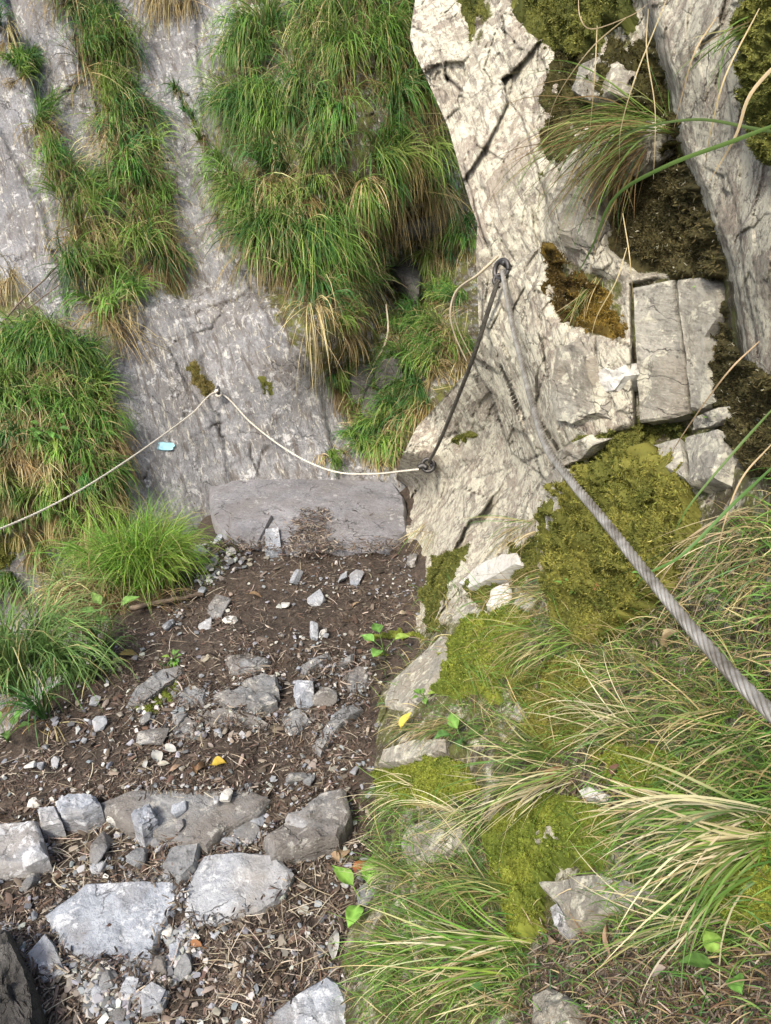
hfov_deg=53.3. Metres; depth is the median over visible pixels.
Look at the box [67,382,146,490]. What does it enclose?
grass tuft
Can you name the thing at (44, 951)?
stone
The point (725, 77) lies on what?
dry stalk
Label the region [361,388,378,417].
rock
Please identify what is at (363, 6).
grass tuft
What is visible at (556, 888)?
rock
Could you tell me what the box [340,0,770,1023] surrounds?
rock face
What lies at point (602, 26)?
dry stalk
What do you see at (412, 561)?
stone
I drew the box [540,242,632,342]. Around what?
moss cushion
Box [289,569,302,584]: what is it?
stone
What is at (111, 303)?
grass tuft
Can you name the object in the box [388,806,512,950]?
grass tuft
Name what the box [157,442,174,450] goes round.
paint mark
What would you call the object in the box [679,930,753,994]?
leafy plant
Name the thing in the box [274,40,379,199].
grass tuft
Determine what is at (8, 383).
grass tuft
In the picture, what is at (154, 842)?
stone
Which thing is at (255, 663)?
stone
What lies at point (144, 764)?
fallen leaf
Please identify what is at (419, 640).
edge grass
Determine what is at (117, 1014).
stone
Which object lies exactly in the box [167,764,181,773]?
fallen leaf
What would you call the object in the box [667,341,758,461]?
dry stalk
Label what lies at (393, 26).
grass tuft
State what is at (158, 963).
stone
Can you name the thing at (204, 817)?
stone slab
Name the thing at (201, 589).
stone
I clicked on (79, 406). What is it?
grass tuft
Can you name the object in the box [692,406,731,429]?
rock block
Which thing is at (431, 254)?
grass tuft
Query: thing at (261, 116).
grass tuft
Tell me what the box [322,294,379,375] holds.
grass tuft
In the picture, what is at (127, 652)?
fallen leaf
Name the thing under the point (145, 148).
grass tuft
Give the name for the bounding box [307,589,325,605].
stone
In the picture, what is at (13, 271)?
dry brush
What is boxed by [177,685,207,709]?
stone
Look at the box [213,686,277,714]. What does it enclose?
stone
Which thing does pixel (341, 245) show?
grass tuft
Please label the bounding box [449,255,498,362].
dry root
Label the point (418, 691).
leafy plant
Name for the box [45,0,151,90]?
grass tuft
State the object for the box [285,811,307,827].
stone
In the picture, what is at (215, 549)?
stick
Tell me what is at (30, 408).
grass tuft
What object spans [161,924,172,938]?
stone
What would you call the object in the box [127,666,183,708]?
stone
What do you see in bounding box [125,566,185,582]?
leafy plant
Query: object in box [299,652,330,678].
stone
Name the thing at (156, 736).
stone
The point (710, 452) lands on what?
rock block
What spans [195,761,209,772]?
fallen leaf
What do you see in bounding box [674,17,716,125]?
dry stalk
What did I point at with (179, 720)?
stone
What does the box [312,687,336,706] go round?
stone
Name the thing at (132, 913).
stone slab
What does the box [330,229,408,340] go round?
grass tuft
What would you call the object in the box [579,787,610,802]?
stone
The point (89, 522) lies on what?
grass tuft
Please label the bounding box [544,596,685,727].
grass tuft
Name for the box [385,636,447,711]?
rock
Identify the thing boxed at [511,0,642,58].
moss cushion
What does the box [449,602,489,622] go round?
rock
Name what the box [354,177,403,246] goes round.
grass tuft
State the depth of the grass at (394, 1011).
1.54 m
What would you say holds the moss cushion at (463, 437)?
on the rock face at (494, 470)
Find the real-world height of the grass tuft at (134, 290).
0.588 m
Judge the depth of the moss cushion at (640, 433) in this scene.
1.78 m
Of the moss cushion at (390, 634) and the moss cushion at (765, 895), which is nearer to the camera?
the moss cushion at (765, 895)
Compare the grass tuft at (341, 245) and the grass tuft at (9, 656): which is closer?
the grass tuft at (9, 656)
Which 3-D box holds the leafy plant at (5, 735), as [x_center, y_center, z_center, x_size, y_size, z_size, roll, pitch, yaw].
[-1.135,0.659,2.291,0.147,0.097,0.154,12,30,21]
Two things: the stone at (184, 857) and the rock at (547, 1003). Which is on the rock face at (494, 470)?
the rock at (547, 1003)
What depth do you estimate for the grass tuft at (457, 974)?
1.37 m
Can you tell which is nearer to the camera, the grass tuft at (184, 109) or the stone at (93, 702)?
the stone at (93, 702)
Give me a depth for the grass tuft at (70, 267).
3.94 m
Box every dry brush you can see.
[0,253,42,308]
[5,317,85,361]
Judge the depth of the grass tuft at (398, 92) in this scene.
4.20 m
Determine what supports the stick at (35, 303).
on the cliff
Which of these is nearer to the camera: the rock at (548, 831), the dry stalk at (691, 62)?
the dry stalk at (691, 62)
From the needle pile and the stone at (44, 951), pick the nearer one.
the stone at (44, 951)
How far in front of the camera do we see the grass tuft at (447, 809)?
1.71 m
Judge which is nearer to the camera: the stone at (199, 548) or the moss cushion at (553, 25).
the moss cushion at (553, 25)
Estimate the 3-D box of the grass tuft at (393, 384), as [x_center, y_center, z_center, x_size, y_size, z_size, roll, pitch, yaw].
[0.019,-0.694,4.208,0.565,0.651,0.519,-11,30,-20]
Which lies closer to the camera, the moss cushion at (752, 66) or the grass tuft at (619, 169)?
the moss cushion at (752, 66)
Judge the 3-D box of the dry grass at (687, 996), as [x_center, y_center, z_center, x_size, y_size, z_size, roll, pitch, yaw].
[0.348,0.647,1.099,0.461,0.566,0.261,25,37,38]
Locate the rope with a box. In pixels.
[0,392,418,529]
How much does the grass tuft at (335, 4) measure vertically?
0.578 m
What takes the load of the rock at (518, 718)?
on the rock face at (494, 470)
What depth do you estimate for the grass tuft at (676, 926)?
1.01 m
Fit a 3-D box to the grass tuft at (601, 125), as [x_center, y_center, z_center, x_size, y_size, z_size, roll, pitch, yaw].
[0.422,-0.760,1.730,0.458,0.458,0.504,0,28,0]
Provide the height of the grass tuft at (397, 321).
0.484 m
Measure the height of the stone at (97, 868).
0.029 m
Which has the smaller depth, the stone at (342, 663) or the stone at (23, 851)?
the stone at (23, 851)
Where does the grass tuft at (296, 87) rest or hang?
on the cliff
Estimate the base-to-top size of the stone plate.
0.043 m
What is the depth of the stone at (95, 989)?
1.65 m
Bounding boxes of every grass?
[333,785,550,1023]
[370,570,473,712]
[404,468,770,872]
[481,889,770,1023]
[540,720,770,1000]
[574,125,770,279]
[610,118,770,140]
[633,468,770,588]
[674,410,770,532]
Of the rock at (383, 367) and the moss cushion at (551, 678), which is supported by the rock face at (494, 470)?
the moss cushion at (551, 678)
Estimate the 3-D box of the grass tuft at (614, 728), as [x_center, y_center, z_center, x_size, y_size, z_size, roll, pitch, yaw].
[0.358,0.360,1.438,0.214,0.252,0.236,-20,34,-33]
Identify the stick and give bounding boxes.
[0,256,63,328]
[0,282,62,330]
[129,572,203,610]
[193,540,228,561]
[206,542,231,557]
[372,304,388,368]
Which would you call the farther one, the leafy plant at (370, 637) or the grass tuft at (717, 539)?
the leafy plant at (370, 637)
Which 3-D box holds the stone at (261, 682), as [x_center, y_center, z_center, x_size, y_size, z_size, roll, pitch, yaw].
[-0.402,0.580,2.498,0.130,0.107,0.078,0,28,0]
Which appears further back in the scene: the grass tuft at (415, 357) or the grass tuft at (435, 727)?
the grass tuft at (415, 357)
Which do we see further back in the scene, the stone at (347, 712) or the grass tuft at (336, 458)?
the grass tuft at (336, 458)
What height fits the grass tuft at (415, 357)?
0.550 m
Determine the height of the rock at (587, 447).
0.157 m
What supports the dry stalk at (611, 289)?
on the rock face at (494, 470)
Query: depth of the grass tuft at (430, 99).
4.36 m
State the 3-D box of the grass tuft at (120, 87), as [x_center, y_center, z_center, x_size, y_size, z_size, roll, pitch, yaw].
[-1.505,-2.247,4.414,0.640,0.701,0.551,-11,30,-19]
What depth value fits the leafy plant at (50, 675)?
2.51 m
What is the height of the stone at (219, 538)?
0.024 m
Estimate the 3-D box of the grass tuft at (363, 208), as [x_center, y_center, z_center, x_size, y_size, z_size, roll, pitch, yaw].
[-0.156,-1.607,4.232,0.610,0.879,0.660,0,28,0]
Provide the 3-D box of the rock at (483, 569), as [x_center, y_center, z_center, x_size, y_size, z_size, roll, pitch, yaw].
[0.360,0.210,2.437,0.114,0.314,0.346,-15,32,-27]
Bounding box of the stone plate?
[227,514,272,549]
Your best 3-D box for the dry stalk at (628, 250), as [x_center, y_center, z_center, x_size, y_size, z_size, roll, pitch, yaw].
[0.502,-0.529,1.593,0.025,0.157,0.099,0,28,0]
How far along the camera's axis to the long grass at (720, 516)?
0.99 m
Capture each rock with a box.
[347,363,373,405]
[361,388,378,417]
[374,356,402,388]
[378,739,449,768]
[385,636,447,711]
[390,256,422,303]
[397,214,453,240]
[401,818,469,865]
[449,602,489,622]
[459,553,523,590]
[486,583,511,611]
[512,702,528,722]
[514,593,535,611]
[532,988,586,1023]
[534,826,558,843]
[539,466,573,530]
[539,874,662,935]
[549,334,638,425]
[549,434,611,465]
[551,137,612,253]
[572,56,632,108]
[610,119,674,178]
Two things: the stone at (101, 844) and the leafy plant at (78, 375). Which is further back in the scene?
the leafy plant at (78, 375)
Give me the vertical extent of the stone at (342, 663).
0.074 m
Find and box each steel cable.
[428,279,500,462]
[500,269,770,723]
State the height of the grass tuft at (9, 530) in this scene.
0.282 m
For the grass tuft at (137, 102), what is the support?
on the cliff
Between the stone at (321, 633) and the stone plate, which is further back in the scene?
the stone plate
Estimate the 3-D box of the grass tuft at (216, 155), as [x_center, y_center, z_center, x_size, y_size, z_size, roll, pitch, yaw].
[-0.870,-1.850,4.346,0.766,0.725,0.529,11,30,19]
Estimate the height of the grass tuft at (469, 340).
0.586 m
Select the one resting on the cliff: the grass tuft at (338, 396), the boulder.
the grass tuft at (338, 396)
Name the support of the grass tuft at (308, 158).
on the cliff
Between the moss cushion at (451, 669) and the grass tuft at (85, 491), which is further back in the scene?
the grass tuft at (85, 491)
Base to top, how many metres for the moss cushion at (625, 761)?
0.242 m
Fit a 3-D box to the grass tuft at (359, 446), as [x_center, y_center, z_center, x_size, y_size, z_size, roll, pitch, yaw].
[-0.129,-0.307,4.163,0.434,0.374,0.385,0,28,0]
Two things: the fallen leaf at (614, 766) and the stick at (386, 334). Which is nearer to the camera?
the fallen leaf at (614, 766)
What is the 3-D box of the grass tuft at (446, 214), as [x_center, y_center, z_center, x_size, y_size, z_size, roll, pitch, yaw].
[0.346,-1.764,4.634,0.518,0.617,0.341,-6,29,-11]
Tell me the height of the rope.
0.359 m
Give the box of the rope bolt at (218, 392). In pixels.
[214,386,221,396]
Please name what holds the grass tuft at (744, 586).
on the rock face at (494, 470)
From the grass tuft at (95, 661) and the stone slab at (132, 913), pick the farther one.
the grass tuft at (95, 661)
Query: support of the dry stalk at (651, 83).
on the rock face at (494, 470)
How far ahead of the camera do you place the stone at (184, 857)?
1.93 m
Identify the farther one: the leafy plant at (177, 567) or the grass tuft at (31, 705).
the leafy plant at (177, 567)
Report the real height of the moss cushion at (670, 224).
0.254 m
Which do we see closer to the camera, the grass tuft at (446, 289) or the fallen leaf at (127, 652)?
the fallen leaf at (127, 652)
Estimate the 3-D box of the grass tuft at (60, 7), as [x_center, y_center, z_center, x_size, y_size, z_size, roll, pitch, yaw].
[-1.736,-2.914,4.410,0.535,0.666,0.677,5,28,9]
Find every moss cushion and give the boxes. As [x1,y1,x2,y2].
[0,536,22,571]
[135,679,182,715]
[182,359,215,398]
[257,376,286,408]
[370,754,480,808]
[373,628,428,656]
[416,543,473,633]
[426,603,534,704]
[450,430,479,444]
[456,0,487,42]
[462,531,543,608]
[479,789,618,945]
[504,653,601,755]
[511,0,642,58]
[532,441,702,648]
[538,34,683,178]
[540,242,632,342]
[565,422,689,468]
[587,739,686,796]
[607,162,726,281]
[695,816,770,931]
[708,301,770,479]
[726,0,770,167]
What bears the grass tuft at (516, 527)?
on the rock face at (494, 470)
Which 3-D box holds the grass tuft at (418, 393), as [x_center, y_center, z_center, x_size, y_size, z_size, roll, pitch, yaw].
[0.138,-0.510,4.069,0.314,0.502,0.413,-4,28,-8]
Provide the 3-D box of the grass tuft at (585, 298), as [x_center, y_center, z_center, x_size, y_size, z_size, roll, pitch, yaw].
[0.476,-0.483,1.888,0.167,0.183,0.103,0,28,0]
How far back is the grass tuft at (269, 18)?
4.28 m
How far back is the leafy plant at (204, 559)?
3.23 m
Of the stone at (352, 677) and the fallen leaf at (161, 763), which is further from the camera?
the stone at (352, 677)
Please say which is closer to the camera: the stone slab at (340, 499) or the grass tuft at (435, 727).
the grass tuft at (435, 727)
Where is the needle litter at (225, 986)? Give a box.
[0,540,422,1023]
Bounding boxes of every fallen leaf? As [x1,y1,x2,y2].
[112,649,138,655]
[142,760,147,769]
[151,749,162,767]
[154,760,169,765]
[163,743,180,752]
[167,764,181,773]
[190,939,207,948]
[192,763,198,773]
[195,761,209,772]
[209,756,225,765]
[246,591,260,596]
[327,851,341,864]
[328,929,338,961]
[334,848,349,863]
[352,860,365,874]
[398,712,410,729]
[543,766,563,783]
[547,935,562,944]
[602,912,614,966]
[609,764,618,778]
[650,964,672,977]
[660,629,677,651]
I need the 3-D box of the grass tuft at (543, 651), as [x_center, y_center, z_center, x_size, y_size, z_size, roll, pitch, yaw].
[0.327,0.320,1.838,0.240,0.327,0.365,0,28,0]
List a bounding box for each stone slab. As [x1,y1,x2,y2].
[45,881,176,965]
[100,790,270,855]
[184,852,294,928]
[209,479,406,555]
[265,977,345,1023]
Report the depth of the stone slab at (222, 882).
1.89 m
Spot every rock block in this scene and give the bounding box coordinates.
[633,280,693,424]
[654,438,693,487]
[677,278,724,412]
[685,429,737,493]
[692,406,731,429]
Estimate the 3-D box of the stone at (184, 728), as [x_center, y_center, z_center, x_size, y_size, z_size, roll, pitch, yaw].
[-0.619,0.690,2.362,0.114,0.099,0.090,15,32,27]
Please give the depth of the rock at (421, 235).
4.57 m
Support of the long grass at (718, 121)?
on the rock face at (494, 470)
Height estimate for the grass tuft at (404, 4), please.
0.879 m
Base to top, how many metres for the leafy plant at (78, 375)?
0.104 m
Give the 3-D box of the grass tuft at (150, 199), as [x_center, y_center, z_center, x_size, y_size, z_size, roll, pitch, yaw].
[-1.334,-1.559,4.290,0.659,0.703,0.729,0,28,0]
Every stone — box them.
[0,821,52,880]
[21,873,40,891]
[24,761,36,768]
[27,797,41,807]
[27,934,67,981]
[37,762,44,770]
[37,806,65,839]
[51,756,59,769]
[55,793,105,832]
[84,987,91,1000]
[89,695,100,705]
[89,831,113,863]
[90,858,107,874]
[91,984,100,995]
[92,716,106,731]
[99,969,114,989]
[106,816,114,825]
[107,1008,125,1021]
[119,976,141,1000]
[126,848,147,868]
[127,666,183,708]
[131,804,158,847]
[136,727,168,744]
[136,982,170,1018]
[139,712,151,724]
[149,955,166,975]
[150,838,160,847]
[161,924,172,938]
[162,619,174,630]
[162,843,201,886]
[169,717,198,738]
[169,941,180,957]
[171,800,187,817]
[172,711,186,727]
[174,953,191,980]
[175,819,184,831]
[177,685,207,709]
[194,545,204,553]
[198,586,206,592]
[198,617,211,629]
[201,706,269,728]
[203,558,217,571]
[207,594,230,618]
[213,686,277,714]
[213,796,219,804]
[214,534,221,542]
[219,788,232,801]
[220,837,238,847]
[222,616,237,623]
[225,652,270,674]
[226,547,235,556]
[234,822,258,840]
[241,673,279,701]
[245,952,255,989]
[249,814,263,826]
[263,788,352,865]
[265,527,281,557]
[281,602,289,607]
[281,709,310,734]
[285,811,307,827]
[286,772,307,783]
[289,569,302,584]
[290,546,301,556]
[293,680,313,710]
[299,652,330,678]
[303,774,314,785]
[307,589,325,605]
[310,621,318,640]
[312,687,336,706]
[312,703,363,758]
[314,655,353,681]
[318,628,326,639]
[338,572,347,582]
[342,665,371,692]
[349,569,363,585]
[357,875,378,906]
[407,553,417,567]
[550,903,575,944]
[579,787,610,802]
[598,363,639,391]
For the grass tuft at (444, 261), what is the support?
on the cliff
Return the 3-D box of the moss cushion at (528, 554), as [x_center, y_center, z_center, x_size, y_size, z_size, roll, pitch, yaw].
[0.349,0.176,2.358,0.132,0.414,0.516,-9,29,-16]
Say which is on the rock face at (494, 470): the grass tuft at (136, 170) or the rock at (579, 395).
the rock at (579, 395)
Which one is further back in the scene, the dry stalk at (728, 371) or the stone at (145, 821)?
the stone at (145, 821)
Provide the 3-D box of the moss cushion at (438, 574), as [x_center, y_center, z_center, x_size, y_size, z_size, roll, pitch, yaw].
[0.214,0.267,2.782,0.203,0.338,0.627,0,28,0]
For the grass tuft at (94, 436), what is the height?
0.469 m
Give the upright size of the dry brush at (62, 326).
0.308 m
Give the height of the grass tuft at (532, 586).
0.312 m
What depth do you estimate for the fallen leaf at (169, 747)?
2.26 m
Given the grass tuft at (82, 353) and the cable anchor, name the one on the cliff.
the grass tuft at (82, 353)
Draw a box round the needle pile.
[215,507,402,563]
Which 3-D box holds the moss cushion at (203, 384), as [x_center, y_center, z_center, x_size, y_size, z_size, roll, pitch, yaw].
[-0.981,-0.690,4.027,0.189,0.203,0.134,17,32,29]
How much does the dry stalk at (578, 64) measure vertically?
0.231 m
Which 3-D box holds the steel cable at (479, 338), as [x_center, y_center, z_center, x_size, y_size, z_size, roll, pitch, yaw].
[0.230,-0.423,2.642,0.047,0.870,0.710,-5,28,-10]
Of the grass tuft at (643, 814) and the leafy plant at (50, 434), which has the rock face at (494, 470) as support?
the grass tuft at (643, 814)
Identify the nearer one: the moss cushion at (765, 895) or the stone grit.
the moss cushion at (765, 895)
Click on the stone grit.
(59, 900)
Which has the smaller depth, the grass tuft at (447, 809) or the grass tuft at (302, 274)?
the grass tuft at (447, 809)
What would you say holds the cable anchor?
attached to the rock face at (494, 470)
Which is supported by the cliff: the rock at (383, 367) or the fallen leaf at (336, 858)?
the rock at (383, 367)
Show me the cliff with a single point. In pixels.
(224, 338)
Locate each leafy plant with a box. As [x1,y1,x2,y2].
[0,709,31,741]
[23,413,69,440]
[34,649,93,680]
[61,363,95,382]
[80,592,138,628]
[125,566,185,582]
[161,649,180,661]
[177,553,214,573]
[331,855,378,927]
[361,623,409,656]
[411,688,435,703]
[434,712,483,746]
[469,981,510,996]
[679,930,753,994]
[705,583,734,600]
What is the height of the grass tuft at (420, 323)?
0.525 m
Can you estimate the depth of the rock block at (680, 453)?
1.59 m
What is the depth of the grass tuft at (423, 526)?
3.29 m
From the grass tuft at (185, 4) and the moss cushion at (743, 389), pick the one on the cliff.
the grass tuft at (185, 4)
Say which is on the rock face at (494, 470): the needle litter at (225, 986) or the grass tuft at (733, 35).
the grass tuft at (733, 35)
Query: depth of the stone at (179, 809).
2.07 m
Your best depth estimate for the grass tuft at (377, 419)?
4.12 m
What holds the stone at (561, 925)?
on the rock at (556, 888)
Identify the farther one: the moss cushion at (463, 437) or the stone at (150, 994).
the moss cushion at (463, 437)
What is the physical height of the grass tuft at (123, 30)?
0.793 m
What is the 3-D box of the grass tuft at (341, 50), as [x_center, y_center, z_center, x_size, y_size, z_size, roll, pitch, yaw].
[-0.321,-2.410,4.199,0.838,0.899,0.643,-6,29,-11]
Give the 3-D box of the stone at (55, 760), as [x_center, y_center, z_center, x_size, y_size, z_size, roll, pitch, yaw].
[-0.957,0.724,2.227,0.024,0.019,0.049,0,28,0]
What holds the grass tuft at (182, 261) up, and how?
on the cliff
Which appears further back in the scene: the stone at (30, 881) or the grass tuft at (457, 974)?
the stone at (30, 881)
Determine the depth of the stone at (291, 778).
2.16 m
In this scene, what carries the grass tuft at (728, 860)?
on the rock face at (494, 470)
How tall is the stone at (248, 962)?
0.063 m
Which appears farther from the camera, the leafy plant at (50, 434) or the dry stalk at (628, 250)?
the leafy plant at (50, 434)
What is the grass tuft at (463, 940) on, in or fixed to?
on the rock face at (494, 470)
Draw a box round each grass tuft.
[0,0,34,66]
[0,34,49,91]
[0,297,90,391]
[0,304,65,415]
[0,344,44,437]
[0,361,91,454]
[0,408,63,517]
[0,463,53,534]
[0,509,47,557]
[0,543,142,733]
[0,569,34,613]
[0,593,142,699]
[0,656,81,750]
[7,482,238,654]
[8,470,102,557]
[10,112,99,207]
[12,74,80,165]
[13,407,96,507]
[15,542,55,587]
[16,550,141,662]
[19,137,124,236]
[20,0,132,41]
[22,0,163,115]
[22,310,131,410]
[24,456,118,545]
[26,365,131,462]
[27,201,159,308]
[38,155,134,275]
[38,417,144,521]
[40,264,177,371]
[44,480,141,572]
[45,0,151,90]
[57,439,148,527]
[58,42,184,187]
[64,87,188,215]
[66,50,179,153]
[67,347,142,438]
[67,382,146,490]
[70,114,181,227]
[79,186,211,301]
[84,165,203,277]
[91,260,167,338]
[117,0,212,38]
[140,227,199,298]
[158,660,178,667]
[159,71,186,102]
[166,0,206,29]
[176,53,288,153]
[177,91,200,133]
[179,116,271,234]
[184,112,211,150]
[185,7,290,89]
[185,143,281,261]
[190,0,303,76]
[193,179,328,306]
[214,107,330,249]
[220,62,315,182]
[239,225,357,323]
[241,13,350,160]
[248,164,392,316]
[256,248,382,401]
[260,0,403,134]
[262,167,337,237]
[270,103,358,222]
[273,0,360,53]
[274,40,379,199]
[280,0,360,114]
[288,0,396,60]
[312,443,348,478]
[314,936,520,1023]
[317,911,415,1022]
[320,0,419,81]
[321,141,404,285]
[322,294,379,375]
[324,358,362,393]
[328,376,365,431]
[329,0,434,129]
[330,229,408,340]
[332,418,398,472]
[335,822,406,897]
[335,877,530,1023]
[337,228,397,297]
[337,381,419,467]
[338,756,413,838]
[339,103,464,270]
[351,326,441,426]
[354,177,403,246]
[356,51,447,189]
[360,104,446,217]
[360,424,410,487]
[371,319,468,428]
[372,714,413,753]
[373,18,450,168]
[375,207,409,261]
[376,278,445,347]
[383,114,471,248]
[384,369,436,450]
[388,297,471,366]
[388,784,488,879]
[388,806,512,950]
[389,248,449,300]
[393,716,465,759]
[397,522,437,565]
[403,175,476,267]
[404,701,580,876]
[408,251,475,323]
[410,234,461,296]
[422,305,476,381]
[430,195,476,272]
[449,690,559,806]
[459,507,535,571]
[463,565,548,650]
[468,593,574,703]
[482,59,674,278]
[521,632,650,767]
[534,135,648,258]
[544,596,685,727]
[548,276,603,330]
[560,844,721,1021]
[567,766,703,870]
[568,741,770,943]
[581,831,766,1011]
[602,596,770,831]
[605,506,761,641]
[653,545,770,651]
[669,14,750,99]
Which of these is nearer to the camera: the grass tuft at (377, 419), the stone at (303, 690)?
the stone at (303, 690)
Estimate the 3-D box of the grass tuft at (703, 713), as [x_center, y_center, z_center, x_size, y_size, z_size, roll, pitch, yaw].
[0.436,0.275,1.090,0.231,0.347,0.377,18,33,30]
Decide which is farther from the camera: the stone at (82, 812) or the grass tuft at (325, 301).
the grass tuft at (325, 301)
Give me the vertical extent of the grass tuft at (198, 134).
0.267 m
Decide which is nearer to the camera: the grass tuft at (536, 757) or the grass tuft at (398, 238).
the grass tuft at (536, 757)
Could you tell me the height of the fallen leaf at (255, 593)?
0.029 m
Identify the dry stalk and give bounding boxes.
[546,17,626,141]
[578,0,645,29]
[589,30,596,136]
[590,248,626,340]
[619,0,666,159]
[622,213,632,294]
[646,8,655,178]
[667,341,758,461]
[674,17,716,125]
[705,9,758,165]
[708,68,770,182]
[715,445,770,560]
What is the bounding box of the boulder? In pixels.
[0,930,46,1023]
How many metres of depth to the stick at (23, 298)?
3.76 m
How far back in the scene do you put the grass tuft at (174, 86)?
4.39 m
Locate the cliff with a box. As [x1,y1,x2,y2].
[0,0,478,742]
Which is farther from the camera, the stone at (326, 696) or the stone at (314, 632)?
the stone at (314, 632)
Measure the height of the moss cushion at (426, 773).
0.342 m
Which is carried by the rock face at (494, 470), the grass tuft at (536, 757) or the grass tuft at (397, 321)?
the grass tuft at (536, 757)
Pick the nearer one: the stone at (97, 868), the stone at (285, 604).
the stone at (97, 868)
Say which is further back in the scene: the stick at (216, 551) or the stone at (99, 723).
the stick at (216, 551)
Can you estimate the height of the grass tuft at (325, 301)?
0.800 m
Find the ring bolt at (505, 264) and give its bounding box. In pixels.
[492,258,512,287]
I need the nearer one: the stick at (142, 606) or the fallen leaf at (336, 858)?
the fallen leaf at (336, 858)
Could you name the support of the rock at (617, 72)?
on the rock face at (494, 470)
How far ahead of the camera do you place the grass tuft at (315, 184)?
4.09 m
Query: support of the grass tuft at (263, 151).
on the cliff
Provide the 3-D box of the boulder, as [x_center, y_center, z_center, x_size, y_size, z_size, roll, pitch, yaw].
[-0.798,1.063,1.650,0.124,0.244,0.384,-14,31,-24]
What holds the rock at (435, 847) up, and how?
on the rock face at (494, 470)
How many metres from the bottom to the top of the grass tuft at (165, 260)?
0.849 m
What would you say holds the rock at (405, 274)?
on the cliff
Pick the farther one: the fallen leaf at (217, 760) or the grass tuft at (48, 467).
the grass tuft at (48, 467)
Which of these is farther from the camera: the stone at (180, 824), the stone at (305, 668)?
the stone at (305, 668)
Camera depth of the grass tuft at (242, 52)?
4.28 m
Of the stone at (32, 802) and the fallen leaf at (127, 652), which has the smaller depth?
the stone at (32, 802)
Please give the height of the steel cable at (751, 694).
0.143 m
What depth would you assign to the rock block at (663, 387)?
1.69 m
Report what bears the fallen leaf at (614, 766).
on the rock face at (494, 470)
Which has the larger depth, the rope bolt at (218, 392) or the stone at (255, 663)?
the rope bolt at (218, 392)
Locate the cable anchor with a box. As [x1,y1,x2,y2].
[417,457,435,472]
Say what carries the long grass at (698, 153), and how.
on the rock face at (494, 470)
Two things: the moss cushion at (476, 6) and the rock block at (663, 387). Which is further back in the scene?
the moss cushion at (476, 6)
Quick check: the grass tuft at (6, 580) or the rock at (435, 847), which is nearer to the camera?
the rock at (435, 847)
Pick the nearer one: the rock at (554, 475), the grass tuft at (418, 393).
the rock at (554, 475)
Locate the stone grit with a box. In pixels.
[0,648,376,1017]
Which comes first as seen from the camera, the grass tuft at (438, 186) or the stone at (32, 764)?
the stone at (32, 764)
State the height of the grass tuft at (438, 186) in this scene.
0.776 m
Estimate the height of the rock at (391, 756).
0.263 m
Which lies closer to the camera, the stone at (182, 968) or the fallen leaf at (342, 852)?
the stone at (182, 968)
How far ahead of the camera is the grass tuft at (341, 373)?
4.18 m
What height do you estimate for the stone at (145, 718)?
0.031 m
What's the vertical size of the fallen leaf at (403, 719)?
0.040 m
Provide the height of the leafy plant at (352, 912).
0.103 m
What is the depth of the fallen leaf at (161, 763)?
2.20 m
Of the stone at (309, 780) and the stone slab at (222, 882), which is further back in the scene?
the stone at (309, 780)
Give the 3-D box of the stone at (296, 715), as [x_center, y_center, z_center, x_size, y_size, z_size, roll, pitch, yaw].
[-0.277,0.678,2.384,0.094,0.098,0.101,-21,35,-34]
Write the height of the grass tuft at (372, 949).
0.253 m
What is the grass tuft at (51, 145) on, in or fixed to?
on the cliff
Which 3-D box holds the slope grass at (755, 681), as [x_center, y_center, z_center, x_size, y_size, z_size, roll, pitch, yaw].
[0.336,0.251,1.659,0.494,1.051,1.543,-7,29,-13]
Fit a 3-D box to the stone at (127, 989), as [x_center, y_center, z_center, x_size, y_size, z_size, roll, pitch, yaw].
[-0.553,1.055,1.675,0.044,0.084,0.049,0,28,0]
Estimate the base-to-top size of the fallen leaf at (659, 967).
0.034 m
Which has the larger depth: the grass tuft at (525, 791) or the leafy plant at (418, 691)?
the leafy plant at (418, 691)
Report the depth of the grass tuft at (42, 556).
3.57 m

